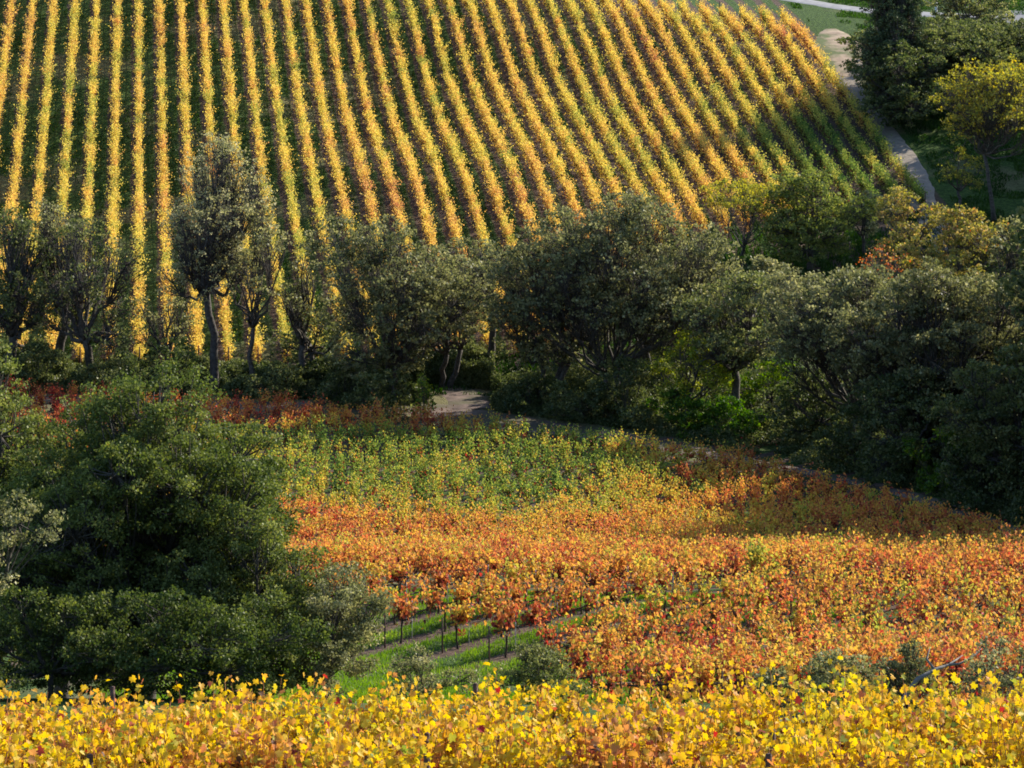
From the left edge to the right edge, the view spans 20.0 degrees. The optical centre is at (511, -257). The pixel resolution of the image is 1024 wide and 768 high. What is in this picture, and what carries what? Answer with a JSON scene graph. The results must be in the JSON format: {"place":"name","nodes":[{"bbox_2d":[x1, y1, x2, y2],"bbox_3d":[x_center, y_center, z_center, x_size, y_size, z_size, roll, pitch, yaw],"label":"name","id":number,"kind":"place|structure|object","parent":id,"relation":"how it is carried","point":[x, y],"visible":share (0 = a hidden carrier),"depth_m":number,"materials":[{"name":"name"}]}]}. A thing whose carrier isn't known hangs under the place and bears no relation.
{"place":"outdoors","nodes":[
{"label":"outdoors","id":0,"kind":"place"},
{"bbox_2d":[0,0,1023,765],"bbox_3d":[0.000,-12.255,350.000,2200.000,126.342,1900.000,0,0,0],"label":"ground","id":1,"kind":"structure","parent":0,"point":[820,20],"depth_m":295.68,"materials":[{"name":"green plant"}]},
{"bbox_2d":[0,205,67,360],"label":"willow tree","id":2,"kind":"object","parent":1,"relation":"on","point":[16,295],"visible":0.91,"depth_m":229.83,"materials":[{"name":"green plant"}]},
{"bbox_2d":[0,338,67,680],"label":"oak tree","id":3,"kind":"object","parent":1,"relation":"on","point":[29,430],"visible":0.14,"depth_m":91.50,"materials":[{"name":"green plant"}]},
{"bbox_2d":[0,488,67,595],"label":"oak tree","id":4,"kind":"object","parent":1,"relation":"on","point":[12,519],"visible":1,"depth_m":74.07,"materials":[{"name":"green plant"}]},
{"bbox_2d":[17,0,60,351],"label":"vine row","id":5,"kind":"object","parent":1,"relation":"on","point":[39,165],"visible":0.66,"depth_m":293.49,"materials":[{"name":"yellow plant"}]},
{"bbox_2d":[0,584,159,698],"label":"oak tree","id":6,"kind":"object","parent":1,"relation":"on","point":[45,619],"visible":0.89,"depth_m":79.77,"materials":[{"name":"green plant"}]},
{"bbox_2d":[70,0,103,362],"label":"vine row","id":7,"kind":"object","parent":1,"relation":"on","point":[90,161],"visible":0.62,"depth_m":292.45,"materials":[{"name":"yellow plant"}]},
{"bbox_2d":[37,218,149,372],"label":"willow tree","id":8,"kind":"object","parent":1,"relation":"on","point":[78,288],"visible":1,"depth_m":228.57,"materials":[{"name":"green plant"}]},
{"bbox_2d":[100,0,128,358],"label":"vine row","id":9,"kind":"object","parent":1,"relation":"on","point":[113,198],"visible":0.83,"depth_m":290.15,"materials":[{"name":"yellow plant"}]},
{"bbox_2d":[127,0,150,359],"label":"vine row","id":10,"kind":"object","parent":1,"relation":"on","point":[139,199],"visible":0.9,"depth_m":280.54,"materials":[{"name":"yellow plant"}]},
{"bbox_2d":[0,355,314,698],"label":"oak tree","id":11,"kind":"object","parent":1,"relation":"on","point":[135,518],"visible":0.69,"depth_m":84.40,"materials":[{"name":"green plant"}]},
{"bbox_2d":[152,0,177,359],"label":"vine row","id":12,"kind":"object","parent":1,"relation":"on","point":[164,186],"visible":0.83,"depth_m":285.58,"materials":[{"name":"yellow plant"}]},
{"bbox_2d":[54,585,335,701],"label":"oak tree","id":13,"kind":"object","parent":1,"relation":"on","point":[173,651],"visible":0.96,"depth_m":78.51,"materials":[{"name":"green plant"}]},
{"bbox_2d":[151,131,277,394],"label":"walnut tree","id":14,"kind":"object","parent":1,"relation":"on","point":[210,217],"visible":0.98,"depth_m":226.17,"materials":[{"name":"green plant"}]},
{"bbox_2d":[161,498,339,700],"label":"oak tree","id":15,"kind":"object","parent":1,"relation":"on","point":[257,538],"visible":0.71,"depth_m":82.58,"materials":[{"name":"green plant"}]},
{"bbox_2d":[214,199,294,381],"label":"walnut tree","id":16,"kind":"object","parent":1,"relation":"on","point":[253,315],"visible":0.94,"depth_m":225.58,"materials":[{"name":"green plant"}]},
{"bbox_2d":[237,0,293,364],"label":"vine row","id":17,"kind":"object","parent":1,"relation":"on","point":[260,150],"visible":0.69,"depth_m":290.89,"materials":[{"name":"yellow plant"}]},
{"bbox_2d":[259,0,330,357],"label":"vine row","id":18,"kind":"object","parent":1,"relation":"on","point":[284,150],"visible":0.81,"depth_m":288.31,"materials":[{"name":"yellow plant"}]},
{"bbox_2d":[281,0,355,358],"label":"vine row","id":19,"kind":"object","parent":1,"relation":"on","point":[304,127],"visible":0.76,"depth_m":290.92,"materials":[{"name":"yellow plant"}]},
{"bbox_2d":[300,0,378,357],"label":"vine row","id":20,"kind":"object","parent":1,"relation":"on","point":[334,162],"visible":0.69,"depth_m":296.60,"materials":[{"name":"yellow plant"}]},
{"bbox_2d":[285,561,397,700],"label":"oak tree","id":21,"kind":"object","parent":1,"relation":"on","point":[348,598],"visible":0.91,"depth_m":81.70,"materials":[{"name":"green plant"}]},
{"bbox_2d":[320,0,399,344],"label":"vine row","id":22,"kind":"object","parent":1,"relation":"on","point":[360,166],"visible":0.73,"depth_m":294.75,"materials":[{"name":"yellow plant"}]},
{"bbox_2d":[101,429,658,539],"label":"vine row","id":23,"kind":"object","parent":1,"relation":"on","point":[488,476],"visible":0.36,"depth_m":183.69,"materials":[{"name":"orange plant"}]},
{"bbox_2d":[338,0,441,350],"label":"vine row","id":24,"kind":"object","parent":1,"relation":"on","point":[375,134],"visible":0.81,"depth_m":295.73,"materials":[{"name":"yellow plant"}]},
{"bbox_2d":[294,214,495,395],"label":"oak tree","id":25,"kind":"object","parent":1,"relation":"on","point":[417,322],"visible":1,"depth_m":220.98,"materials":[{"name":"green plant"}]},
{"bbox_2d":[362,0,464,341],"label":"vine row","id":26,"kind":"object","parent":1,"relation":"on","point":[412,166],"visible":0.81,"depth_m":290.90,"materials":[{"name":"yellow plant"}]},
{"bbox_2d":[382,0,497,344],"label":"vine row","id":27,"kind":"object","parent":1,"relation":"on","point":[423,137],"visible":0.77,"depth_m":292.62,"materials":[{"name":"yellow plant"}]},
{"bbox_2d":[275,425,608,514],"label":"vine row","id":28,"kind":"object","parent":1,"relation":"on","point":[589,439],"visible":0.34,"depth_m":188.89,"materials":[{"name":"green plant"}]},
{"bbox_2d":[277,426,628,518],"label":"vine row","id":29,"kind":"object","parent":1,"relation":"on","point":[405,480],"visible":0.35,"depth_m":184.55,"materials":[{"name":"green plant"}]},
{"bbox_2d":[402,0,520,357],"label":"vine row","id":30,"kind":"object","parent":1,"relation":"on","point":[448,137],"visible":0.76,"depth_m":293.36,"materials":[{"name":"yellow plant"}]},
{"bbox_2d":[269,430,678,536],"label":"vine row","id":31,"kind":"object","parent":1,"relation":"on","point":[521,476],"visible":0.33,"depth_m":180.44,"materials":[{"name":"green plant"}]},
{"bbox_2d":[421,0,546,342],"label":"vine row","id":32,"kind":"object","parent":1,"relation":"on","point":[477,148],"visible":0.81,"depth_m":292.47,"materials":[{"name":"yellow plant"}]},
{"bbox_2d":[92,587,882,703],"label":"grass","id":33,"kind":"structure","parent":1,"relation":"on","point":[375,678],"depth_m":107.01,"materials":[{"name":"green plant"}]},
{"bbox_2d":[276,437,706,538],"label":"vine row","id":34,"kind":"object","parent":1,"relation":"on","point":[508,489],"visible":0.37,"depth_m":180.71,"materials":[{"name":"yellow plant"}]},
{"bbox_2d":[442,0,564,328],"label":"vine row","id":35,"kind":"object","parent":1,"relation":"on","point":[496,135],"visible":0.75,"depth_m":295.31,"materials":[{"name":"yellow plant"}]},
{"bbox_2d":[282,435,737,541],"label":"vine row","id":36,"kind":"object","parent":1,"relation":"on","point":[566,483],"visible":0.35,"depth_m":178.40,"materials":[{"name":"yellow plant"}]},
{"bbox_2d":[0,686,1021,767],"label":"vine row","id":37,"kind":"object","parent":1,"relation":"on","point":[162,758],"visible":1,"depth_m":35.76,"materials":[{"name":"yellow plant"}]},
{"bbox_2d":[0,340,1023,526],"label":"undergrowth","id":38,"kind":"object","parent":1,"relation":"on","point":[234,373],"visible":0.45,"depth_m":224.63,"materials":[{"name":"green plant"}]},
{"bbox_2d":[0,651,1023,767],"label":"vine row","id":39,"kind":"object","parent":1,"relation":"on","point":[881,701],"visible":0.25,"depth_m":43.48,"materials":[{"name":"yellow plant"}]},
{"bbox_2d":[0,690,1023,767],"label":"vine row","id":40,"kind":"object","parent":1,"relation":"on","point":[147,725],"visible":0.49,"depth_m":38.35,"materials":[{"name":"yellow plant"}]},
{"bbox_2d":[0,664,1023,767],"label":"vine row","id":41,"kind":"object","parent":1,"relation":"on","point":[865,728],"visible":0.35,"depth_m":40.95,"materials":[{"name":"yellow plant"}]},
{"bbox_2d":[0,656,1023,761],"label":"vine row","id":42,"kind":"object","parent":1,"relation":"on","point":[558,690],"visible":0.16,"depth_m":46.14,"materials":[{"name":"yellow plant"}]},
{"bbox_2d":[16,206,1007,395],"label":"grass","id":43,"kind":"structure","parent":1,"relation":"on","point":[507,369],"depth_m":268.30,"materials":[{"name":"green plant"}]},
{"bbox_2d":[461,0,568,256],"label":"vine row","id":44,"kind":"object","parent":1,"relation":"on","point":[518,135],"visible":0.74,"depth_m":300.19,"materials":[{"name":"yellow plant"}]},
{"bbox_2d":[14,395,1022,533],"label":"dirt lane","id":45,"kind":"structure","parent":1,"relation":"on","point":[534,423],"depth_m":212.81,"materials":[{"name":"brown soil"}]},
{"bbox_2d":[292,437,759,543],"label":"vine row","id":46,"kind":"object","parent":1,"relation":"on","point":[639,477],"visible":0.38,"depth_m":175.92,"materials":[{"name":"orange plant"}]},
{"bbox_2d":[280,448,781,544],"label":"vine row","id":47,"kind":"object","parent":1,"relation":"on","point":[701,478],"visible":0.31,"depth_m":175.80,"materials":[{"name":"orange plant"}]},
{"bbox_2d":[479,0,590,237],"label":"vine row","id":48,"kind":"object","parent":1,"relation":"on","point":[534,122],"visible":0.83,"depth_m":299.74,"materials":[{"name":"yellow plant"}]},
{"bbox_2d":[485,641,593,702],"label":"bush","id":49,"kind":"object","parent":1,"relation":"on","point":[528,656],"visible":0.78,"depth_m":93.11,"materials":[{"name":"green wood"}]},
{"bbox_2d":[300,444,791,545],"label":"vine row","id":50,"kind":"object","parent":1,"relation":"on","point":[601,504],"visible":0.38,"depth_m":173.43,"materials":[{"name":"orange plant"}]},
{"bbox_2d":[478,224,614,388],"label":"oak tree","id":51,"kind":"object","parent":1,"relation":"on","point":[537,351],"visible":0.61,"depth_m":219.58,"materials":[{"name":"green plant"}]},
{"bbox_2d":[284,464,810,546],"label":"vine row","id":52,"kind":"object","parent":1,"relation":"on","point":[770,481],"visible":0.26,"depth_m":171.41,"materials":[{"name":"orange plant"}]},
{"bbox_2d":[288,462,834,568],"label":"vine row","id":53,"kind":"object","parent":1,"relation":"on","point":[754,492],"visible":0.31,"depth_m":170.30,"materials":[{"name":"orange plant"}]},
{"bbox_2d":[500,0,625,266],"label":"vine row","id":54,"kind":"object","parent":1,"relation":"on","point":[578,163],"visible":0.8,"depth_m":300.78,"materials":[{"name":"yellow plant"}]},
{"bbox_2d":[290,472,850,568],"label":"vine row","id":55,"kind":"object","parent":1,"relation":"on","point":[786,498],"visible":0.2,"depth_m":169.42,"materials":[{"name":"orange plant"}]},
{"bbox_2d":[522,0,642,254],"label":"vine row","id":56,"kind":"object","parent":1,"relation":"on","point":[606,173],"visible":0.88,"depth_m":304.02,"materials":[{"name":"yellow plant"}]},
{"bbox_2d":[288,481,891,571],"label":"vine row","id":57,"kind":"object","parent":1,"relation":"on","point":[750,517],"visible":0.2,"depth_m":162.46,"materials":[{"name":"orange plant"}]},
{"bbox_2d":[254,495,929,586],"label":"vine row","id":58,"kind":"object","parent":1,"relation":"on","point":[833,524],"visible":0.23,"depth_m":159.62,"materials":[{"name":"orange plant"}]},
{"bbox_2d":[284,482,914,575],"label":"vine row","id":59,"kind":"object","parent":1,"relation":"on","point":[777,519],"visible":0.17,"depth_m":161.73,"materials":[{"name":"orange plant"}]},
{"bbox_2d":[539,0,667,245],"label":"vine row","id":60,"kind":"object","parent":1,"relation":"on","point":[596,114],"visible":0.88,"depth_m":304.35,"materials":[{"name":"yellow plant"}]},
{"bbox_2d":[490,188,746,390],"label":"oak tree","id":61,"kind":"object","parent":1,"relation":"on","point":[613,287],"visible":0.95,"depth_m":216.72,"materials":[{"name":"green plant"}]},
{"bbox_2d":[588,354,663,427],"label":"bush","id":62,"kind":"object","parent":1,"relation":"on","point":[629,397],"visible":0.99,"depth_m":213.07,"materials":[{"name":"green plant"}]},
{"bbox_2d":[561,0,692,247],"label":"vine row","id":63,"kind":"object","parent":1,"relation":"on","point":[624,124],"visible":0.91,"depth_m":301.55,"materials":[{"name":"yellow plant"}]},
{"bbox_2d":[284,507,989,586],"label":"vine row","id":64,"kind":"object","parent":1,"relation":"on","point":[962,523],"visible":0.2,"depth_m":131.63,"materials":[{"name":"orange plant"}]},
{"bbox_2d":[276,513,1007,592],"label":"vine row","id":65,"kind":"object","parent":1,"relation":"on","point":[413,561],"visible":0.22,"depth_m":123.51,"materials":[{"name":"orange plant"}]},
{"bbox_2d":[579,0,709,236],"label":"vine row","id":66,"kind":"object","parent":1,"relation":"on","point":[681,187],"visible":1,"depth_m":302.52,"materials":[{"name":"yellow plant"}]},
{"bbox_2d":[305,507,1023,612],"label":"vine row","id":67,"kind":"object","parent":1,"relation":"on","point":[394,575],"visible":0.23,"depth_m":117.91,"materials":[{"name":"orange plant"}]},
{"bbox_2d":[599,0,734,237],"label":"vine row","id":68,"kind":"object","parent":1,"relation":"on","point":[675,137],"visible":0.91,"depth_m":304.70,"materials":[{"name":"yellow plant"}]},
{"bbox_2d":[616,0,751,232],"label":"vine row","id":69,"kind":"object","parent":1,"relation":"on","point":[684,114],"visible":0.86,"depth_m":308.51,"materials":[{"name":"yellow plant"}]},
{"bbox_2d":[349,524,1023,624],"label":"vine row","id":70,"kind":"object","parent":1,"relation":"on","point":[443,577],"visible":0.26,"depth_m":117.32,"materials":[{"name":"orange plant"}]},
{"bbox_2d":[640,328,734,410],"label":"bush","id":71,"kind":"object","parent":1,"relation":"on","point":[719,376],"visible":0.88,"depth_m":212.31,"materials":[{"name":"green plant"}]},
{"bbox_2d":[384,526,1015,647],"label":"vine row","id":72,"kind":"object","parent":1,"relation":"on","point":[404,608],"visible":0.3,"depth_m":114.08,"materials":[{"name":"orange plant"}]},
{"bbox_2d":[635,0,776,218],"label":"vine row","id":73,"kind":"object","parent":1,"relation":"on","point":[730,154],"visible":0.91,"depth_m":310.36,"materials":[{"name":"yellow plant"}]},
{"bbox_2d":[657,0,792,208],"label":"vine row","id":74,"kind":"object","parent":1,"relation":"on","point":[673,18],"visible":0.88,"depth_m":311.78,"materials":[{"name":"yellow plant"}]},
{"bbox_2d":[667,270,794,420],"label":"oak tree","id":75,"kind":"object","parent":1,"relation":"on","point":[744,345],"visible":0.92,"depth_m":210.56,"materials":[{"name":"green plant"}]},
{"bbox_2d":[442,530,1021,652],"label":"vine row","id":76,"kind":"object","parent":1,"relation":"on","point":[487,602],"visible":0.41,"depth_m":114.06,"materials":[{"name":"orange plant"}]},
{"bbox_2d":[676,0,822,231],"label":"vine row","id":77,"kind":"object","parent":1,"relation":"on","point":[720,64],"visible":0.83,"depth_m":314.78,"materials":[{"name":"yellow plant"}]},
{"bbox_2d":[700,178,798,256],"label":"ash tree","id":78,"kind":"object","parent":1,"relation":"on","point":[749,191],"visible":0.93,"depth_m":267.37,"materials":[{"name":"green plant"}]},
{"bbox_2d":[488,521,1023,661],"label":"vine row","id":79,"kind":"object","parent":1,"relation":"on","point":[566,605],"visible":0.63,"depth_m":113.94,"materials":[{"name":"orange plant"}]},
{"bbox_2d":[696,0,841,218],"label":"vine row","id":80,"kind":"object","parent":1,"relation":"on","point":[787,138],"visible":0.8,"depth_m":313.44,"materials":[{"name":"yellow plant"}]},
{"bbox_2d":[528,522,1023,671],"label":"vine row","id":81,"kind":"object","parent":1,"relation":"on","point":[704,587],"visible":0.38,"depth_m":112.50,"materials":[{"name":"orange plant"}]},
{"bbox_2d":[716,1,858,208],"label":"vine row","id":82,"kind":"object","parent":1,"relation":"on","point":[803,130],"visible":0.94,"depth_m":310.00,"materials":[{"name":"yellow plant"}]},
{"bbox_2d":[561,527,1023,679],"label":"vine row","id":83,"kind":"object","parent":1,"relation":"on","point":[577,663],"visible":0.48,"depth_m":110.25,"materials":[{"name":"orange plant"}]},
{"bbox_2d":[574,510,1023,691],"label":"vine row","id":84,"kind":"object","parent":1,"relation":"on","point":[886,574],"visible":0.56,"depth_m":111.00,"materials":[{"name":"orange plant"}]},
{"bbox_2d":[590,543,1023,699],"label":"vine row","id":85,"kind":"object","parent":1,"relation":"on","point":[612,679],"visible":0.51,"depth_m":108.10,"materials":[{"name":"orange plant"}]},
{"bbox_2d":[752,367,864,447],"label":"bush","id":86,"kind":"object","parent":1,"relation":"on","point":[814,414],"visible":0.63,"depth_m":205.63,"materials":[{"name":"green plant"}]},
{"bbox_2d":[737,1,884,222],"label":"vine row","id":87,"kind":"object","parent":1,"relation":"on","point":[840,154],"visible":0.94,"depth_m":311.29,"materials":[{"name":"yellow plant"}]},
{"bbox_2d":[756,167,877,270],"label":"tree","id":88,"kind":"object","parent":1,"relation":"on","point":[789,223],"visible":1,"depth_m":264.86,"materials":[{"name":"green plant"}]},
{"bbox_2d":[619,557,1023,700],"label":"vine row","id":89,"kind":"object","parent":1,"relation":"on","point":[925,604],"visible":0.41,"depth_m":105.99,"materials":[{"name":"orange plant"}]},
{"bbox_2d":[755,3,906,206],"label":"vine row","id":90,"kind":"object","parent":1,"relation":"on","point":[844,124],"visible":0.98,"depth_m":312.52,"materials":[{"name":"yellow plant"}]},
{"bbox_2d":[641,569,1023,703],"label":"vine row","id":91,"kind":"object","parent":1,"relation":"on","point":[939,627],"visible":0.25,"depth_m":102.75,"materials":[{"name":"orange plant"}]},
{"bbox_2d":[748,262,933,433],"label":"oak tree","id":92,"kind":"object","parent":1,"relation":"on","point":[845,290],"visible":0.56,"depth_m":201.06,"materials":[{"name":"green plant"}]},
{"bbox_2d":[670,592,1023,703],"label":"vine row","id":93,"kind":"object","parent":1,"relation":"on","point":[707,678],"visible":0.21,"depth_m":89.95,"materials":[{"name":"orange plant"}]},
{"bbox_2d":[776,5,930,208],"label":"vine row","id":94,"kind":"object","parent":1,"relation":"on","point":[799,31],"visible":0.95,"depth_m":311.03,"materials":[{"name":"yellow plant"}]},
{"bbox_2d":[849,0,930,112],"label":"pine tree","id":95,"kind":"object","parent":1,"relation":"on","point":[888,27],"visible":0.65,"depth_m":311.48,"materials":[{"name":"green plant"}]},
{"bbox_2d":[789,0,1023,256],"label":"grass","id":96,"kind":"structure","parent":1,"relation":"on","point":[931,127],"depth_m":301.12,"materials":[{"name":"green plant"}]},
{"bbox_2d":[866,186,946,283],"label":"ash tree","id":97,"kind":"object","parent":1,"relation":"on","point":[900,209],"visible":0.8,"depth_m":261.61,"materials":[{"name":"green plant"}]},
{"bbox_2d":[849,39,967,129],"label":"oak tree","id":98,"kind":"object","parent":1,"relation":"on","point":[899,89],"visible":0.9,"depth_m":306.21,"materials":[{"name":"green plant"}]},
{"bbox_2d":[835,367,987,487],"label":"bush","id":99,"kind":"object","parent":1,"relation":"on","point":[887,449],"visible":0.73,"depth_m":189.89,"materials":[{"name":"green plant"}]},
{"bbox_2d":[821,254,1023,454],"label":"oak tree","id":100,"kind":"object","parent":1,"relation":"on","point":[959,333],"visible":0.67,"depth_m":194.07,"materials":[{"name":"green plant"}]},
{"bbox_2d":[834,14,1019,91],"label":"oak tree","id":101,"kind":"object","parent":1,"relation":"on","point":[943,42],"visible":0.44,"depth_m":314.14,"materials":[{"name":"green plant"}]},
{"bbox_2d":[895,203,1019,289],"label":"ash tree","id":102,"kind":"object","parent":1,"relation":"on","point":[976,237],"visible":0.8,"depth_m":253.93,"materials":[{"name":"yellow plant"}]},
{"bbox_2d":[925,338,1023,504],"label":"oak tree","id":103,"kind":"object","parent":1,"relation":"on","point":[995,418],"visible":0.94,"depth_m":180.16,"materials":[{"name":"green plant"}]},
{"bbox_2d":[926,53,1023,221],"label":"ash tree","id":104,"kind":"object","parent":1,"relation":"on","point":[1000,90],"visible":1,"depth_m":280.23,"materials":[{"name":"green plant"}]},
{"bbox_2d":[932,441,1023,512],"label":"bush","id":105,"kind":"object","parent":1,"relation":"on","point":[960,459],"visible":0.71,"depth_m":179.72,"materials":[{"name":"green plant"}]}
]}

